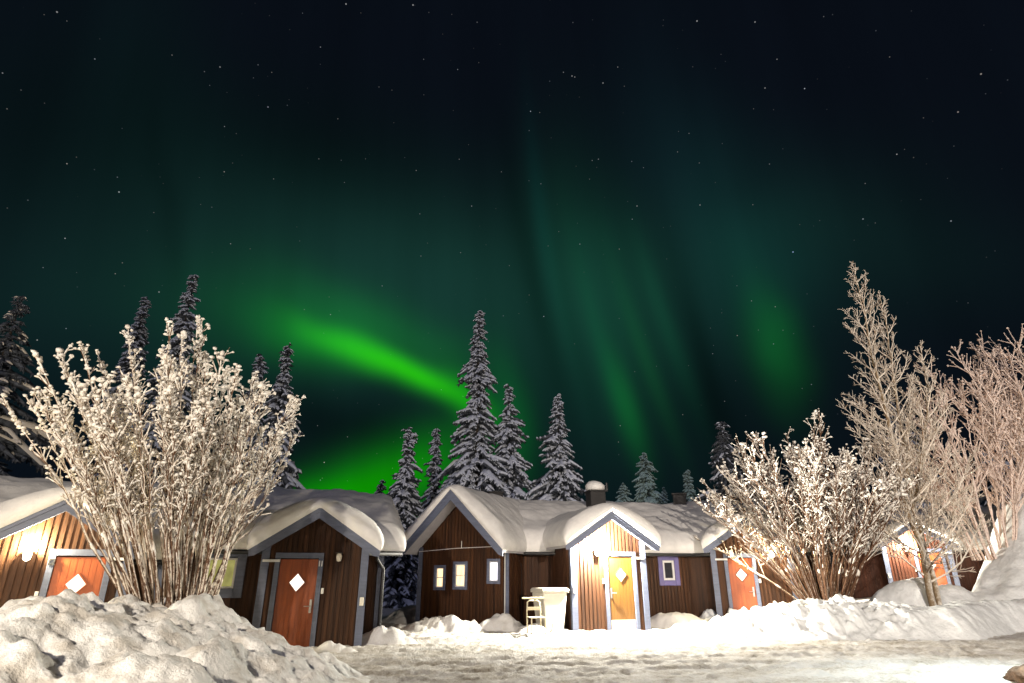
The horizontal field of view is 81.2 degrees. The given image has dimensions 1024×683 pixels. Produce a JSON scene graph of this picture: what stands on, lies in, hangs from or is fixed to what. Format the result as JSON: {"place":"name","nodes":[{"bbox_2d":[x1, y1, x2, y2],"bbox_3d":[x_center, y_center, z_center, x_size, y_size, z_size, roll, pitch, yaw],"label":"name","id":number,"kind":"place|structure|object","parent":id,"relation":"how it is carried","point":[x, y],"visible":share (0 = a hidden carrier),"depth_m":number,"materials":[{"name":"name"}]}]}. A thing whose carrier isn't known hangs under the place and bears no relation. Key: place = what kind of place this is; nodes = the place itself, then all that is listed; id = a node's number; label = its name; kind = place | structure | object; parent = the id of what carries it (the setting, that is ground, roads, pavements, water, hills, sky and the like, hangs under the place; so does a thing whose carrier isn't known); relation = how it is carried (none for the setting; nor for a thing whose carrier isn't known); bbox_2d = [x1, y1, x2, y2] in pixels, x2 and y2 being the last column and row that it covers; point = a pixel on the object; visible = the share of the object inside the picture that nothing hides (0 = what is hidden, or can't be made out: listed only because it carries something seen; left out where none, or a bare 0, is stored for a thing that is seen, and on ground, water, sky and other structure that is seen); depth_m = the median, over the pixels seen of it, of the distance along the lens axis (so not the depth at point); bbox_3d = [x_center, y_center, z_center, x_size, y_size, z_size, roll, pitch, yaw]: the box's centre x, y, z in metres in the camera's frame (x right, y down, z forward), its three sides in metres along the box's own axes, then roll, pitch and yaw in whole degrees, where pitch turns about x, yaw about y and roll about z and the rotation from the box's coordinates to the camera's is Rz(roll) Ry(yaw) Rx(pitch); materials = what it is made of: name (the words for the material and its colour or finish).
{"place":"outdoors","nodes":[
{"label":"outdoors","id":0,"kind":"place"},
{"bbox_2d":[0,0,1023,516],"label":"sky","id":1,"kind":"structure","parent":0,"point":[655,213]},
{"bbox_2d":[316,622,1023,682],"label":"packed snow road","id":2,"kind":"structure","parent":0,"point":[653,655],"depth_m":11.44,"materials":[{"name":"white snow"}]},
{"bbox_2d":[311,641,357,652],"bbox_3d":[-3.900,6.499,12.704,2.250,0.269,2.250,0,-21,0],"label":"snow heap","id":3,"kind":"object","parent":2,"relation":"on","point":[330,646],"visible":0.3,"depth_m":12.53,"materials":[{"name":"white snow"}]},
{"bbox_2d":[362,626,417,645],"bbox_3d":[-3.050,6.984,14.179,2.500,0.442,2.500,0,-21,0],"label":"snow heap","id":4,"kind":"object","parent":2,"relation":"on","point":[383,635],"visible":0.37,"depth_m":13.96,"materials":[{"name":"white snow"}]},
{"bbox_2d":[406,633,455,637],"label":"snow heap","id":5,"kind":"object","parent":2,"relation":"on","point":[412,635],"visible":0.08,"depth_m":15.53,"materials":[{"name":"white snow"}]},
{"bbox_2d":[395,615,487,632],"bbox_3d":[-2.000,8.104,17.123,5.750,0.504,5.750,0,-21,0],"label":"snow heap","id":6,"kind":"object","parent":2,"relation":"on","point":[450,623],"visible":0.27,"depth_m":16.83,"materials":[{"name":"white snow"}]},
{"bbox_2d":[479,613,522,631],"bbox_3d":[-0.300,8.086,17.131,3.000,0.543,3.000,0,-21,0],"label":"snow heap","id":7,"kind":"object","parent":2,"relation":"on","point":[506,622],"visible":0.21,"depth_m":16.89,"materials":[{"name":"white snow"}]},
{"bbox_2d":[514,623,548,633],"bbox_3d":[0.550,7.975,16.530,2.000,0.312,2.000,0,-21,0],"label":"snow heap","id":8,"kind":"object","parent":2,"relation":"on","point":[522,629],"visible":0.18,"depth_m":16.36,"materials":[{"name":"white snow"}]},
{"bbox_2d":[522,597,552,634],"bbox_3d":[0.633,7.391,16.111,0.620,0.894,1.908,5,-22,-13],"label":"kick sled","id":9,"kind":"object","parent":2,"relation":"on","point":[533,608],"visible":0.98,"depth_m":16.20,"materials":[{"name":"metal"}]},
{"bbox_2d":[530,587,568,631],"bbox_3d":[1.080,7.702,17.119,0.856,1.190,0.893,9,-23,-22],"label":"waste bin","id":10,"kind":"object","parent":2,"relation":"on","point":[553,603],"visible":0.81,"depth_m":16.86,"materials":[{"name":"beige plastic"}]},
{"bbox_2d":[1002,664,1023,682],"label":"boulder","id":11,"kind":"object","parent":2,"relation":"on","point":[1014,673],"visible":0.93,"depth_m":8.93,"materials":[{"name":"brown stone"}]},
{"bbox_2d":[382,591,971,618],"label":"snow ground","id":12,"kind":"structure","parent":0,"point":[386,612],"depth_m":25.76,"materials":[{"name":"white snow"}]},
{"bbox_2d":[218,353,268,485],"bbox_3d":[-15.660,7.549,33.423,5.335,14.683,4.970,13,-25,-30],"label":"spruce tree","id":13,"kind":"object","parent":12,"relation":"on","point":[260,366],"visible":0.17,"depth_m":35.27,"materials":[{"name":"grey plant"}]},
{"bbox_2d":[239,343,305,488],"bbox_3d":[-12.146,6.965,29.416,5.215,14.935,6.232,13,-25,-30],"label":"spruce tree","id":14,"kind":"object","parent":12,"relation":"on","point":[291,471],"visible":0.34,"depth_m":30.22,"materials":[{"name":"grey plant"}]},
{"bbox_2d":[381,605,415,623],"bbox_3d":[-3.400,9.370,20.494,4.000,0.608,4.000,0,-21,0],"label":"snow heap","id":15,"kind":"object","parent":12,"relation":"on","point":[405,615],"visible":0.25,"depth_m":19.93,"materials":[{"name":"grey snow"}]},
{"bbox_2d":[407,428,442,568],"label":"spruce tree","id":16,"kind":"object","parent":12,"relation":"on","point":[434,469],"visible":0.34,"depth_m":38.33,"materials":[{"name":"grey plant"}]},
{"bbox_2d":[432,310,513,500],"bbox_3d":[-2.416,6.635,35.617,5.061,19.010,5.926,3,-22,-7],"label":"spruce tree","id":17,"kind":"object","parent":12,"relation":"on","point":[476,466],"visible":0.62,"depth_m":36.14,"materials":[{"name":"white plant"}]},
{"bbox_2d":[398,481,709,630],"bbox_3d":[1.314,7.777,21.807,11.206,5.233,9.925,6,-22,-14],"label":"wooden cabin","id":18,"kind":"object","parent":12,"relation":"on","point":[608,565],"visible":0.92,"depth_m":18.52,"materials":[{"name":"brown wood"}]},
{"bbox_2d":[607,557,636,630],"bbox_3d":[3.233,7.440,17.560,0.800,2.080,0.126,6,-22,-14],"label":"door","id":19,"kind":"structure","parent":18,"relation":"in","point":[620,572],"depth_m":17.58,"materials":[{"name":"yellow"}]},
{"bbox_2d":[648,627,699,631],"bbox_3d":[4.600,8.297,17.155,3.000,0.170,3.000,0,-21,0],"label":"snow heap","id":20,"kind":"object","parent":12,"relation":"on","point":[677,629],"visible":0.13,"depth_m":17.04,"materials":[{"name":"white snow"}]},
{"bbox_2d":[650,612,708,628],"bbox_3d":[5.100,8.618,18.426,4.750,0.498,4.750,0,-21,0],"label":"snow heap","id":21,"kind":"object","parent":12,"relation":"on","point":[673,620],"visible":0.26,"depth_m":18.03,"materials":[{"name":"white snow"}]},
{"bbox_2d":[660,493,843,616],"bbox_3d":[8.650,8.252,22.632,6.166,4.950,8.498,-6,-22,16],"label":"wooden cabin","id":22,"kind":"object","parent":12,"relation":"on","point":[722,583],"visible":0.38,"depth_m":19.33,"materials":[{"name":"brown wood"}]},
{"bbox_2d":[727,558,757,610],"bbox_3d":[7.369,7.993,18.970,0.740,2.080,0.126,-6,-22,16],"label":"door","id":23,"kind":"structure","parent":22,"relation":"in","point":[742,582],"depth_m":19.07,"materials":[{"name":"orange wood"}]},
{"bbox_2d":[840,506,1000,598],"bbox_3d":[18.258,10.223,28.244,9.244,4.615,8.395,-9,-23,22],"label":"wooden cabin","id":24,"kind":"object","parent":12,"relation":"on","point":[880,571],"visible":0.16,"depth_m":25.21,"materials":[{"name":"red wood"}]},
{"bbox_2d":[917,552,947,584],"bbox_3d":[17.383,9.774,24.556,0.840,2.080,0.071,-9,-23,22],"label":"door","id":25,"kind":"structure","parent":24,"relation":"in","point":[938,571],"depth_m":24.60,"materials":[{"name":"orange wood"}]},
{"bbox_2d":[869,491,1023,605],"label":"snow mound","id":26,"kind":"object","parent":12,"relation":"on","point":[1001,577],"visible":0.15,"depth_m":19.45,"materials":[{"name":"white snow"}]},
{"bbox_2d":[870,368,1023,560],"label":"frosted tree","id":27,"kind":"object","parent":26,"relation":"on","point":[997,477],"visible":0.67,"depth_m":21.25,"materials":[{"name":"beige plant"}]},
{"bbox_2d":[913,323,1023,483],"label":"frosted tree","id":28,"kind":"object","parent":26,"relation":"on","point":[1015,395],"visible":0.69,"depth_m":23.19,"materials":[{"name":"beige plant"}]},
{"label":"snow field","id":29,"kind":"structure","parent":0,"visible":0},
{"bbox_2d":[0,296,61,476],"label":"pine tree","id":30,"kind":"object","parent":29,"relation":"on","point":[14,447],"visible":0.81,"depth_m":22.55,"materials":[{"name":"plant"}]},
{"bbox_2d":[0,475,181,607],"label":"wooden cabin","id":31,"kind":"object","parent":29,"relation":"on","point":[46,550],"visible":0.41,"depth_m":11.63,"materials":[{"name":"brown wood"}]},
{"bbox_2d":[46,557,107,596],"bbox_3d":[-8.536,5.253,11.485,0.840,2.080,0.071,12,-24,-28],"label":"door","id":32,"kind":"structure","parent":31,"relation":"in","point":[82,575],"depth_m":11.72,"materials":[{"name":"orange wood"}]},
{"bbox_2d":[70,297,151,481],"bbox_3d":[-23.011,5.945,33.782,5.964,19.219,5.556,8,-23,-21],"label":"spruce tree","id":33,"kind":"object","parent":29,"relation":"on","point":[139,328],"visible":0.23,"depth_m":36.05,"materials":[{"name":"grey plant"}]},
{"bbox_2d":[120,274,203,482],"bbox_3d":[-18.064,4.598,30.306,5.744,18.100,6.107,-11,-24,27],"label":"spruce tree","id":34,"kind":"object","parent":29,"relation":"on","point":[184,318],"visible":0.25,"depth_m":31.72,"materials":[{"name":"grey plant"}]},
{"bbox_2d":[0,588,370,682],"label":"snow bank","id":35,"kind":"structure","parent":29,"relation":"on","point":[69,635],"depth_m":7.11,"materials":[{"name":"white snow"}]},
{"bbox_2d":[0,314,305,607],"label":"frosted shrub","id":36,"kind":"object","parent":35,"relation":"on","point":[185,499],"visible":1,"depth_m":10.29,"materials":[{"name":"beige plant"}]},
{"bbox_2d":[114,481,405,646],"bbox_3d":[-7.257,6.187,16.279,7.732,4.500,7.956,7,-23,-18],"label":"wooden cabin","id":37,"kind":"object","parent":29,"relation":"on","point":[305,568],"visible":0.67,"depth_m":13.86,"materials":[{"name":"brown wood"}]},
{"bbox_2d":[271,559,318,646],"bbox_3d":[-4.924,6.021,13.474,0.840,2.080,0.126,5,-22,-12],"label":"door","id":38,"kind":"structure","parent":37,"relation":"in","point":[296,586],"depth_m":13.54,"materials":[{"name":"brown wood"}]},
{"bbox_2d":[374,479,386,581],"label":"spruce tree","id":39,"kind":"object","parent":29,"relation":"on","point":[380,488],"visible":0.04,"depth_m":39.17,"materials":[{"name":"grey plant"}]},
{"bbox_2d":[382,427,423,607],"bbox_3d":[-5.785,10.100,32.593,4.772,11.096,5.080,1,-21,-2],"label":"spruce tree","id":40,"kind":"object","parent":29,"relation":"on","point":[400,586],"visible":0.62,"depth_m":32.18,"materials":[{"name":"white plant"}]},
{"bbox_2d":[488,384,535,499],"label":"spruce tree","id":41,"kind":"object","parent":29,"relation":"on","point":[507,436],"visible":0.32,"depth_m":36.13,"materials":[{"name":"grey plant"}]},
{"bbox_2d":[525,393,585,500],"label":"spruce tree","id":42,"kind":"object","parent":29,"relation":"on","point":[560,480],"visible":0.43,"depth_m":35.22,"materials":[{"name":"white plant"}]},
{"bbox_2d":[615,483,632,501],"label":"frosted pine","id":43,"kind":"object","parent":29,"relation":"on","point":[623,496],"visible":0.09,"depth_m":58.48,"materials":[{"name":"green plant"}]},
{"bbox_2d":[632,452,667,503],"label":"frosted pine","id":44,"kind":"object","parent":29,"relation":"on","point":[645,486],"visible":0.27,"depth_m":58.51,"materials":[{"name":"green plant"}]},
{"bbox_2d":[661,487,669,501],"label":"frosted pine","id":45,"kind":"object","parent":29,"relation":"on","point":[664,492],"visible":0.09,"depth_m":60.43,"materials":[{"name":"green plant"}]},
{"bbox_2d":[682,470,703,501],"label":"frosted pine","id":46,"kind":"object","parent":29,"relation":"on","point":[689,490],"visible":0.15,"depth_m":58.65,"materials":[{"name":"green plant"}]},
{"bbox_2d":[692,421,752,501],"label":"spruce tree","id":47,"kind":"object","parent":29,"relation":"on","point":[723,448],"visible":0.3,"depth_m":36.75,"materials":[{"name":"grey plant"}]},
{"bbox_2d":[694,594,1023,641],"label":"snow bank","id":48,"kind":"structure","parent":29,"relation":"on","point":[836,617],"depth_m":15.66,"materials":[{"name":"white snow"}]},
{"bbox_2d":[691,408,921,600],"bbox_3d":[8.972,5.260,18.949,6.734,5.973,5.392,0,-21,0],"label":"frosted shrub","id":49,"kind":"object","parent":48,"relation":"on","point":[821,524],"visible":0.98,"depth_m":18.18,"materials":[{"name":"beige plant"}]},
{"bbox_2d":[836,261,993,605],"bbox_3d":[13.267,3.103,20.773,4.957,13.207,4.240,13,-25,-30],"label":"birch tree","id":50,"kind":"object","parent":29,"relation":"on","point":[907,505],"visible":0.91,"depth_m":20.10,"materials":[{"name":"white plant"}]},
{"bbox_2d":[874,402,968,508],"bbox_3d":[24.962,10.886,36.109,7.728,15.145,7.786,13,-25,-30],"label":"frosted pine","id":51,"kind":"object","parent":29,"relation":"on","point":[887,474],"visible":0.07,"depth_m":37.75,"materials":[{"name":"plant"}]},
{"bbox_2d":[972,422,1022,507],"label":"spruce tree","id":52,"kind":"object","parent":29,"relation":"on","point":[981,499],"visible":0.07,"depth_m":37.57,"materials":[{"name":"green plant"}]}
]}

